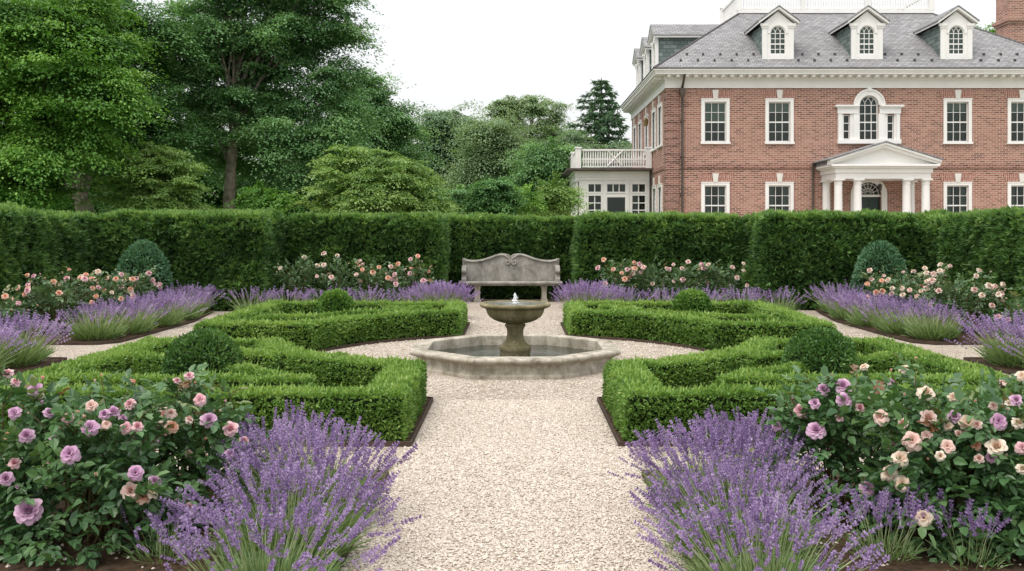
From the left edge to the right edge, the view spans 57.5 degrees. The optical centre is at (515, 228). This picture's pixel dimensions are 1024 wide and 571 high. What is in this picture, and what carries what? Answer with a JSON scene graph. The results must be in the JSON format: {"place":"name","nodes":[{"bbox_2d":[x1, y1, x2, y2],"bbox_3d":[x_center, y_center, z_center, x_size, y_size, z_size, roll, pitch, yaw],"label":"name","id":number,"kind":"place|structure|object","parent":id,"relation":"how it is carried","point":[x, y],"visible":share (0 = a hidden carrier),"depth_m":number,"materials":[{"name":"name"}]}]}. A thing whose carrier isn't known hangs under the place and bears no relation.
{"place":"outdoors","nodes":[
{"label":"outdoors","id":0,"kind":"place"},
{"bbox_2d":[0,358,61,375],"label":"soil","id":1,"kind":"structure","parent":0,"point":[42,362],"depth_m":11.14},
{"bbox_2d":[0,320,36,372],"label":"lavender clump","id":2,"kind":"object","parent":1,"relation":"on","point":[4,339],"visible":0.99,"depth_m":10.41,"materials":[{"name":"purple plant"}]},
{"bbox_2d":[0,309,73,368],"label":"lavender clump","id":3,"kind":"object","parent":1,"relation":"on","point":[36,353],"visible":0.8,"depth_m":11.13,"materials":[{"name":"purple plant"}]},
{"bbox_2d":[4,310,211,341],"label":"soil","id":4,"kind":"structure","parent":0,"point":[128,335],"depth_m":14.28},
{"bbox_2d":[0,284,29,343],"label":"rose bush","id":5,"kind":"object","parent":4,"relation":"on","point":[8,307],"visible":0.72,"depth_m":12.93,"materials":[{"name":"green plant"}]},
{"bbox_2d":[9,272,100,335],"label":"rose bush","id":6,"kind":"object","parent":4,"relation":"on","point":[41,292],"visible":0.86,"depth_m":14.53,"materials":[{"name":"green plant"}]},
{"bbox_2d":[46,266,135,326],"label":"rose bush","id":7,"kind":"object","parent":4,"relation":"on","point":[97,297],"visible":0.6,"depth_m":15.52,"materials":[{"name":"green plant"}]},
{"bbox_2d":[55,300,138,340],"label":"lavender clump","id":8,"kind":"object","parent":4,"relation":"on","point":[97,330],"visible":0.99,"depth_m":13.71,"materials":[{"name":"purple plant"}]},
{"bbox_2d":[76,295,171,334],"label":"lavender clump","id":9,"kind":"object","parent":4,"relation":"on","point":[144,325],"visible":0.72,"depth_m":14.49,"materials":[{"name":"purple plant"}]},
{"bbox_2d":[92,265,164,319],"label":"rose bush","id":10,"kind":"object","parent":4,"relation":"on","point":[154,285],"visible":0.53,"depth_m":16.51,"materials":[{"name":"green plant"}]},
{"bbox_2d":[112,239,174,306],"bbox_3d":[-7.199,0.944,18.069,1.148,1.514,1.171,0,0,0],"label":"topiary conifer","id":11,"kind":"object","parent":4,"relation":"on","point":[141,256],"visible":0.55,"depth_m":17.81,"materials":[{"name":"green"}]},
{"bbox_2d":[115,290,207,326],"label":"lavender clump","id":12,"kind":"object","parent":4,"relation":"on","point":[173,317],"visible":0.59,"depth_m":15.60,"materials":[{"name":"purple plant"}]},
{"bbox_2d":[137,287,216,319],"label":"lavender clump","id":13,"kind":"object","parent":4,"relation":"on","point":[195,298],"visible":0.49,"depth_m":16.79,"materials":[{"name":"purple plant"}]},
{"bbox_2d":[0,472,384,570],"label":"soil","id":14,"kind":"structure","parent":0,"point":[108,562],"depth_m":4.63,"materials":[{"name":"soil"}]},
{"bbox_2d":[0,365,154,554],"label":"rose bush","id":15,"kind":"object","parent":14,"relation":"on","point":[22,511],"visible":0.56,"depth_m":4.80,"materials":[{"name":"green plant"}]},
{"bbox_2d":[0,368,204,569],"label":"rose bush","id":16,"kind":"object","parent":14,"relation":"on","point":[143,488],"visible":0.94,"depth_m":4.68,"materials":[{"name":"green plant"}]},
{"bbox_2d":[120,484,217,564],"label":"lavender clump","id":17,"kind":"object","parent":14,"relation":"on","point":[157,521],"visible":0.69,"depth_m":4.58,"materials":[{"name":"purple plant"}]},
{"bbox_2d":[70,362,278,533],"bbox_3d":[-1.902,1.254,5.474,1.128,0.972,1.091,0,0,16],"label":"rose bush","id":18,"kind":"object","parent":14,"relation":"on","point":[210,427],"visible":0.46,"depth_m":5.23,"materials":[{"name":"green plant"}]},
{"bbox_2d":[136,481,400,570],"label":"lavender clump","id":19,"kind":"object","parent":14,"relation":"on","point":[303,562],"visible":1,"depth_m":3.99,"materials":[{"name":"purple plant"}]},
{"bbox_2d":[201,400,343,490],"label":"lavender clump","id":20,"kind":"object","parent":14,"relation":"on","point":[297,419],"visible":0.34,"depth_m":5.83,"materials":[{"name":"purple plant"}]},
{"bbox_2d":[158,448,421,566],"bbox_3d":[-1.087,1.376,4.625,1.246,0.512,1.207,0,0,0],"label":"lavender clump","id":21,"kind":"object","parent":14,"relation":"on","point":[285,523],"visible":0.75,"depth_m":4.56,"materials":[{"name":"purple plant"}]},
{"bbox_2d":[196,412,417,528],"bbox_3d":[-1.149,1.374,5.233,1.196,0.591,1.214,0,0,0],"label":"lavender clump","id":22,"kind":"object","parent":14,"relation":"on","point":[318,444],"visible":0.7,"depth_m":5.20,"materials":[{"name":"purple plant"}]},
{"bbox_2d":[401,398,430,440],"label":"soil","id":23,"kind":"structure","parent":0,"point":[419,417],"depth_m":7.94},
{"bbox_2d":[160,327,244,375],"bbox_3d":[-2.945,1.296,8.841,0.769,0.752,0.767,0,0,0],"label":"topiary ball","id":24,"kind":"object","parent":23,"relation":"on","point":[212,348],"visible":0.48,"depth_m":8.64,"materials":[{"name":"green plant"}]},
{"bbox_2d":[0,334,427,440],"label":"box hedge","id":25,"kind":"object","parent":23,"relation":"on","point":[385,398],"visible":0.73,"depth_m":7.93,"materials":[{"name":"green"}]},
{"bbox_2d":[8,0,995,203],"label":"sky","id":26,"kind":"structure","parent":0,"point":[455,52],"materials":[{"name":"white"}]},
{"bbox_2d":[4,299,1021,570],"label":"gravel path","id":27,"kind":"structure","parent":0,"point":[552,311],"depth_m":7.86,"materials":[{"name":"gravel"}]},
{"bbox_2d":[13,309,214,344],"bbox_3d":[-7.150,1.637,16.350,2.926,0.045,6.126,0,0,0],"label":"garden edging","id":28,"kind":"object","parent":27,"relation":"on","point":[122,340],"visible":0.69,"depth_m":13.75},
{"bbox_2d":[202,396,432,446],"bbox_3d":[-2.560,1.637,8.975,3.546,0.045,3.776,0,0,0],"label":"garden edging","id":29,"kind":"object","parent":27,"relation":"on","point":[401,444],"visible":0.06,"depth_m":7.09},
{"bbox_2d":[459,253,561,301],"bbox_3d":[-0.100,1.111,21.334,2.330,1.098,0.572,0,0,0],"label":"stone bench","id":30,"kind":"object","parent":27,"relation":"on","point":[516,269],"visible":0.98,"depth_m":21.50,"materials":[{"name":"stone"}]},
{"bbox_2d":[409,293,620,379],"bbox_3d":[0.000,1.222,11.450,2.482,0.877,2.482,0,0,0],"label":"fountain","id":31,"kind":"object","parent":27,"relation":"on","point":[514,353],"visible":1,"depth_m":11.11,"materials":[{"name":"stone"}]},
{"bbox_2d":[815,309,1007,344],"bbox_3d":[7.150,1.637,16.350,2.926,0.045,6.126,0,0,0],"label":"garden edging","id":32,"kind":"object","parent":27,"relation":"on","point":[899,338],"visible":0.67,"depth_m":13.82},
{"label":"soil","id":33,"kind":"structure","parent":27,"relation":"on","visible":0},
{"bbox_2d":[562,298,836,349],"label":"box hedge","id":34,"kind":"object","parent":33,"relation":"on","point":[724,324],"visible":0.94,"depth_m":13.67,"materials":[{"name":"green"}]},
{"bbox_2d":[671,288,711,312],"bbox_3d":[2.705,1.224,14.362,0.637,0.661,0.641,0,0,0],"label":"topiary ball","id":35,"kind":"object","parent":34,"relation":"attached to","point":[695,299],"visible":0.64,"depth_m":14.18,"materials":[{"name":"green"}]},
{"bbox_2d":[600,398,627,440],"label":"soil","id":36,"kind":"structure","parent":0,"point":[612,422],"depth_m":7.99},
{"bbox_2d":[601,334,1022,440],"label":"box hedge","id":37,"kind":"object","parent":36,"relation":"on","point":[641,394],"visible":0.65,"depth_m":7.99,"materials":[{"name":"green"}]},
{"bbox_2d":[779,325,859,375],"bbox_3d":[2.877,1.282,8.848,0.743,0.745,0.749,0,0,0],"label":"topiary ball","id":38,"kind":"object","parent":36,"relation":"on","point":[831,350],"visible":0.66,"depth_m":8.67,"materials":[{"name":"green plant"}]},
{"bbox_2d":[645,472,1023,570],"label":"soil","id":39,"kind":"structure","parent":0,"point":[922,564],"depth_m":4.64,"materials":[{"name":"soil"}]},
{"bbox_2d":[607,410,828,518],"bbox_3d":[1.135,1.356,5.296,1.142,0.550,1.156,0,0,-37],"label":"lavender clump","id":40,"kind":"object","parent":39,"relation":"on","point":[695,450],"visible":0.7,"depth_m":5.22,"materials":[{"name":"purple plant"}]},
{"bbox_2d":[629,452,869,568],"bbox_3d":[1.144,1.369,4.616,1.175,0.526,1.225,0,0,0],"label":"lavender clump","id":41,"kind":"object","parent":39,"relation":"on","point":[686,483],"visible":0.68,"depth_m":4.55,"materials":[{"name":"purple plant"}]},
{"bbox_2d":[681,404,821,488],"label":"lavender clump","id":42,"kind":"object","parent":39,"relation":"on","point":[752,429],"visible":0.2,"depth_m":5.82,"materials":[{"name":"purple plant"}]},
{"bbox_2d":[633,488,889,570],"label":"lavender clump","id":43,"kind":"object","parent":39,"relation":"on","point":[756,562],"visible":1,"depth_m":3.98,"materials":[{"name":"purple plant"}]},
{"bbox_2d":[753,364,914,533],"bbox_3d":[1.888,1.263,5.457,1.057,0.900,1.023,0,0,0],"label":"rose bush","id":44,"kind":"object","parent":39,"relation":"on","point":[831,428],"visible":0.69,"depth_m":5.25,"materials":[{"name":"green plant"}]},
{"bbox_2d":[831,485,942,563],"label":"lavender clump","id":45,"kind":"object","parent":39,"relation":"on","point":[883,500],"visible":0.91,"depth_m":4.59,"materials":[{"name":"purple plant"}]},
{"bbox_2d":[828,352,1023,566],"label":"rose bush","id":46,"kind":"object","parent":39,"relation":"on","point":[916,438],"visible":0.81,"depth_m":4.72,"materials":[{"name":"green plant"}]},
{"bbox_2d":[884,367,1023,559],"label":"rose bush","id":47,"kind":"object","parent":39,"relation":"on","point":[980,462],"visible":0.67,"depth_m":4.76,"materials":[{"name":"green plant"}]},
{"bbox_2d":[925,488,1016,570],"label":"lavender clump","id":48,"kind":"object","parent":39,"relation":"on","point":[974,525],"visible":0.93,"depth_m":4.50,"materials":[{"name":"purple plant"}]},
{"bbox_2d":[818,309,1013,341],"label":"soil","id":49,"kind":"structure","parent":0,"point":[960,338],"depth_m":14.15,"materials":[{"name":"soil"}]},
{"bbox_2d":[804,279,870,312],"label":"lavender clump","id":50,"kind":"object","parent":49,"relation":"on","point":[822,306],"visible":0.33,"depth_m":18.07,"materials":[{"name":"purple plant"}]},
{"bbox_2d":[817,287,877,320],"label":"lavender clump","id":51,"kind":"object","parent":49,"relation":"on","point":[833,312],"visible":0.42,"depth_m":16.76,"materials":[{"name":"purple plant"}]},
{"bbox_2d":[829,290,914,326],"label":"lavender clump","id":52,"kind":"object","parent":49,"relation":"on","point":[857,317],"visible":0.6,"depth_m":15.65,"materials":[{"name":"purple plant"}]},
{"bbox_2d":[850,238,909,313],"bbox_3d":[7.046,0.940,18.046,1.111,1.516,1.136,0,0,0],"label":"topiary conifer","id":53,"kind":"object","parent":49,"relation":"on","point":[876,255],"visible":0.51,"depth_m":17.81,"materials":[{"name":"green"}]},
{"bbox_2d":[857,265,927,319],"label":"rose bush","id":54,"kind":"object","parent":49,"relation":"on","point":[876,287],"visible":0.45,"depth_m":16.33,"materials":[{"name":"green plant"}]},
{"bbox_2d":[858,295,952,334],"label":"lavender clump","id":55,"kind":"object","parent":49,"relation":"on","point":[886,324],"visible":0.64,"depth_m":14.50,"materials":[{"name":"purple plant"}]},
{"bbox_2d":[884,262,967,323],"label":"rose bush","id":56,"kind":"object","parent":49,"relation":"on","point":[915,287],"visible":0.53,"depth_m":15.65,"materials":[{"name":"green plant"}]},
{"bbox_2d":[886,300,976,340],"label":"lavender clump","id":57,"kind":"object","parent":49,"relation":"on","point":[931,331],"visible":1,"depth_m":13.71,"materials":[{"name":"purple plant"}]},
{"bbox_2d":[910,268,1008,333],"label":"rose bush","id":58,"kind":"object","parent":49,"relation":"on","point":[953,291],"visible":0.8,"depth_m":14.59,"materials":[{"name":"green plant"}]},
{"bbox_2d":[990,286,1023,342],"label":"rose bush","id":59,"kind":"object","parent":49,"relation":"on","point":[1017,306],"visible":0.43,"depth_m":12.98,"materials":[{"name":"green plant"}]},
{"bbox_2d":[969,358,1023,372],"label":"soil","id":60,"kind":"structure","parent":0,"point":[1015,369],"depth_m":11.06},
{"bbox_2d":[944,308,1023,367],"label":"lavender clump","id":61,"kind":"object","parent":60,"relation":"on","point":[994,353],"visible":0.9,"depth_m":11.12,"materials":[{"name":"purple plant"}]},
{"label":"ground","id":62,"kind":"structure","parent":0,"visible":0},
{"bbox_2d":[0,200,102,324],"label":"yew hedge","id":63,"kind":"object","parent":62,"relation":"on","point":[49,242],"visible":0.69,"depth_m":16.68,"materials":[{"name":"green"}]},
{"bbox_2d":[0,0,177,212],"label":"tree","id":64,"kind":"object","parent":62,"relation":"on","point":[54,54],"visible":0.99,"depth_m":23.29,"materials":[{"name":"green plant"}]},
{"bbox_2d":[0,0,225,213],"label":"tree","id":65,"kind":"object","parent":62,"relation":"on","point":[170,136],"visible":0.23,"depth_m":28.18,"materials":[{"name":"green plant"}]},
{"bbox_2d":[81,141,220,213],"bbox_3d":[-9.836,-0.317,25.197,4.092,4.153,2.909,0,0,0],"label":"tree","id":66,"kind":"object","parent":62,"relation":"on","point":[168,189],"visible":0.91,"depth_m":24.92,"materials":[{"name":"green plant"}]},
{"bbox_2d":[92,207,286,310],"bbox_3d":[-6.729,0.628,19.642,3.721,2.212,2.167,0,0,0],"label":"yew hedge","id":67,"kind":"object","parent":62,"relation":"on","point":[230,249],"visible":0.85,"depth_m":18.78,"materials":[{"name":"green"}]},
{"bbox_2d":[90,114,374,221],"bbox_3d":[-11.327,-1.489,37.799,13.605,6.895,7.956,0,0,0],"label":"tree","id":68,"kind":"object","parent":62,"relation":"on","point":[214,203],"visible":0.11,"depth_m":36.80,"materials":[{"name":"green plant"}]},
{"bbox_2d":[217,179,304,219],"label":"shrub","id":69,"kind":"object","parent":62,"relation":"on","point":[256,198],"visible":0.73,"depth_m":26.73,"materials":[{"name":"green plant"}]},
{"bbox_2d":[132,0,398,209],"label":"tree","id":70,"kind":"object","parent":62,"relation":"on","point":[260,53],"visible":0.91,"depth_m":30.51,"materials":[{"name":"green plant"}]},
{"bbox_2d":[281,210,451,301],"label":"yew hedge","id":71,"kind":"object","parent":62,"relation":"on","point":[393,238],"visible":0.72,"depth_m":20.31,"materials":[{"name":"green"}]},
{"bbox_2d":[282,144,465,214],"bbox_3d":[-3.766,-0.251,24.560,5.191,4.023,3.700,0,0,0],"label":"tree","id":72,"kind":"object","parent":62,"relation":"on","point":[391,183],"visible":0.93,"depth_m":24.39,"materials":[{"name":"green plant"}]},
{"bbox_2d":[298,64,451,212],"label":"tree","id":73,"kind":"object","parent":62,"relation":"on","point":[404,125],"visible":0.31,"depth_m":40.50,"materials":[{"name":"green plant"}]},
{"bbox_2d":[403,101,489,196],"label":"tree","id":74,"kind":"object","parent":62,"relation":"on","point":[437,119],"visible":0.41,"depth_m":58.98,"materials":[{"name":"green plant"}]},
{"bbox_2d":[433,183,476,214],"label":"shrub","id":75,"kind":"object","parent":62,"relation":"on","point":[458,195],"visible":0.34,"depth_m":29.61,"materials":[{"name":"green plant"}]},
{"bbox_2d":[436,99,548,212],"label":"tree","id":76,"kind":"object","parent":62,"relation":"on","point":[483,147],"visible":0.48,"depth_m":51.03,"materials":[{"name":"green plant"}]},
{"bbox_2d":[458,173,529,215],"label":"shrub","id":77,"kind":"object","parent":62,"relation":"on","point":[493,196],"visible":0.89,"depth_m":28.62,"materials":[{"name":"green plant"}]},
{"bbox_2d":[442,211,578,298],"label":"yew hedge","id":78,"kind":"object","parent":62,"relation":"on","point":[478,235],"visible":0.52,"depth_m":21.97,"materials":[{"name":"green"}]},
{"bbox_2d":[476,95,545,143],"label":"tree","id":79,"kind":"object","parent":62,"relation":"on","point":[504,105],"visible":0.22,"depth_m":73.43,"materials":[{"name":"green plant"}]},
{"bbox_2d":[513,182,550,216],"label":"shrub","id":80,"kind":"object","parent":62,"relation":"on","point":[533,202],"visible":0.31,"depth_m":30.88,"materials":[{"name":"green plant"}]},
{"bbox_2d":[507,93,561,146],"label":"tree","id":81,"kind":"object","parent":62,"relation":"on","point":[530,105],"visible":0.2,"depth_m":72.62,"materials":[{"name":"green plant"}]},
{"bbox_2d":[497,135,599,217],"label":"tree","id":82,"kind":"object","parent":62,"relation":"on","point":[543,162],"visible":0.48,"depth_m":45.90,"materials":[{"name":"green plant"}]},
{"bbox_2d":[533,98,579,146],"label":"tree","id":83,"kind":"object","parent":62,"relation":"on","point":[558,115],"visible":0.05,"depth_m":74.63,"materials":[{"name":"green plant"}]},
{"bbox_2d":[524,170,590,216],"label":"shrub","id":84,"kind":"object","parent":62,"relation":"on","point":[561,199],"visible":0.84,"depth_m":32.67,"materials":[{"name":"green plant"}]},
{"bbox_2d":[538,77,631,216],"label":"conifer","id":85,"kind":"object","parent":62,"relation":"on","point":[602,119],"visible":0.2,"depth_m":59.65,"materials":[{"name":"plant"}]},
{"bbox_2d":[546,123,631,167],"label":"tree","id":86,"kind":"object","parent":62,"relation":"on","point":[575,140],"visible":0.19,"depth_m":56.36,"materials":[{"name":"green plant"}]},
{"bbox_2d":[568,209,746,301],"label":"yew hedge","id":87,"kind":"object","parent":62,"relation":"on","point":[678,239],"visible":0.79,"depth_m":20.22,"materials":[{"name":"green"}]},
{"bbox_2d":[561,0,1023,218],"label":"brick house","id":88,"kind":"structure","parent":62,"relation":"on","point":[803,107],"depth_m":37.00,"materials":[{"name":"red brick"}]},
{"bbox_2d":[697,90,733,143],"bbox_3d":[7.930,-4.438,37.030,1.480,2.145,0.230,0,0,0],"label":"window","id":89,"kind":"structure","parent":88,"relation":"in","point":[715,104],"depth_m":37.04,"materials":[{"name":"white paint"}]},
{"bbox_2d":[697,173,733,213],"bbox_3d":[7.930,-1.128,37.007,1.480,2.145,0.185,0,0,0],"label":"window","id":90,"kind":"structure","parent":88,"relation":"in","point":[715,187],"depth_m":36.98,"materials":[{"name":"white paint"}]},
{"bbox_2d":[761,90,797,143],"bbox_3d":[10.470,-4.438,37.030,1.480,2.145,0.230,0,0,0],"label":"window","id":91,"kind":"structure","parent":88,"relation":"in","point":[779,104],"depth_m":37.04,"materials":[{"name":"white paint"}]},
{"bbox_2d":[761,173,797,211],"bbox_3d":[10.470,-1.128,37.007,1.480,2.145,0.185,0,0,0],"label":"window","id":92,"kind":"structure","parent":88,"relation":"in","point":[779,187],"depth_m":36.98,"materials":[{"name":"white paint"}]},
{"bbox_2d":[834,88,904,143],"bbox_3d":[14.000,-4.473,36.932,2.700,2.205,0.285,0,0,0],"label":"palladian window","id":93,"kind":"structure","parent":88,"relation":"in","point":[864,125],"depth_m":36.91,"materials":[{"name":"white paint"}]},
{"bbox_2d":[939,90,975,143],"bbox_3d":[17.530,-4.438,37.030,1.480,2.145,0.230,0,0,0],"label":"window","id":94,"kind":"structure","parent":88,"relation":"in","point":[957,104],"depth_m":37.04,"materials":[{"name":"white paint"}]},
{"bbox_2d":[939,173,975,212],"bbox_3d":[17.530,-1.128,37.007,1.480,2.145,0.185,0,0,0],"label":"window","id":95,"kind":"structure","parent":88,"relation":"in","point":[957,187],"depth_m":37.02,"materials":[{"name":"white paint"}]},
{"bbox_2d":[1003,90,1023,143],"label":"window","id":96,"kind":"structure","parent":88,"relation":"in","point":[1015,98],"depth_m":37.06,"materials":[{"name":"white paint"}]},
{"bbox_2d":[1003,173,1023,208],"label":"window","id":97,"kind":"structure","parent":88,"relation":"in","point":[1015,182],"depth_m":36.99,"materials":[{"name":"white paint"}]},
{"bbox_2d":[739,207,925,309],"bbox_3d":[6.603,0.624,19.739,3.612,2.188,1.973,0,0,0],"label":"yew hedge","id":98,"kind":"object","parent":62,"relation":"on","point":[801,251],"visible":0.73,"depth_m":18.97,"materials":[{"name":"green"}]},
{"bbox_2d":[913,205,1023,325],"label":"yew hedge","id":99,"kind":"object","parent":62,"relation":"on","point":[966,244],"visible":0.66,"depth_m":16.84,"materials":[{"name":"green"}]},
{"label":"soil","id":100,"kind":"structure","parent":0,"visible":0},
{"bbox_2d":[191,298,467,350],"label":"box hedge","id":101,"kind":"object","parent":100,"relation":"on","point":[305,325],"visible":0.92,"depth_m":13.66,"materials":[{"name":"green"}]},
{"bbox_2d":[315,288,354,316],"bbox_3d":[-2.764,1.195,14.350,0.611,0.600,0.598,0,0,0],"label":"topiary ball","id":102,"kind":"object","parent":101,"relation":"attached to","point":[337,299],"visible":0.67,"depth_m":14.19,"materials":[{"name":"green"}]},
{"label":"soil","id":103,"kind":"structure","parent":0,"visible":0},
{"bbox_2d":[273,253,321,301],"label":"rose bush","id":104,"kind":"object","parent":103,"relation":"on","point":[292,275],"visible":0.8,"depth_m":18.93,"materials":[{"name":"green plant"}]},
{"bbox_2d":[311,251,361,300],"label":"rose bush","id":105,"kind":"object","parent":103,"relation":"on","point":[330,280],"visible":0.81,"depth_m":18.91,"materials":[{"name":"green plant"}]},
{"bbox_2d":[351,257,401,304],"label":"rose bush","id":106,"kind":"object","parent":103,"relation":"on","point":[365,278],"visible":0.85,"depth_m":18.87,"materials":[{"name":"green plant"}]},
{"bbox_2d":[384,254,434,301],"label":"rose bush","id":107,"kind":"object","parent":103,"relation":"on","point":[411,273],"visible":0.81,"depth_m":18.84,"materials":[{"name":"green plant"}]},
{"bbox_2d":[402,279,482,308],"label":"lavender clump","id":108,"kind":"object","parent":103,"relation":"on","point":[444,288],"visible":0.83,"depth_m":17.06,"materials":[{"name":"purple plant"}]},
{"label":"soil","id":109,"kind":"structure","parent":0,"visible":0},
{"bbox_2d":[549,278,630,307],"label":"lavender clump","id":110,"kind":"object","parent":109,"relation":"on","point":[580,290],"visible":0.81,"depth_m":17.09,"materials":[{"name":"purple plant"}]},
{"bbox_2d":[595,257,641,301],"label":"rose bush","id":111,"kind":"object","parent":109,"relation":"on","point":[623,280],"visible":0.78,"depth_m":18.70,"materials":[{"name":"green plant"}]},
{"bbox_2d":[627,254,678,300],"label":"rose bush","id":112,"kind":"object","parent":109,"relation":"on","point":[644,285],"visible":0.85,"depth_m":18.80,"materials":[{"name":"green plant"}]},
{"bbox_2d":[666,260,713,301],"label":"rose bush","id":113,"kind":"object","parent":109,"relation":"on","point":[698,281],"visible":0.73,"depth_m":18.81,"materials":[{"name":"green plant"}]},
{"bbox_2d":[703,259,749,301],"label":"rose bush","id":114,"kind":"object","parent":109,"relation":"on","point":[731,276],"visible":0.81,"depth_m":18.81,"materials":[{"name":"green plant"}]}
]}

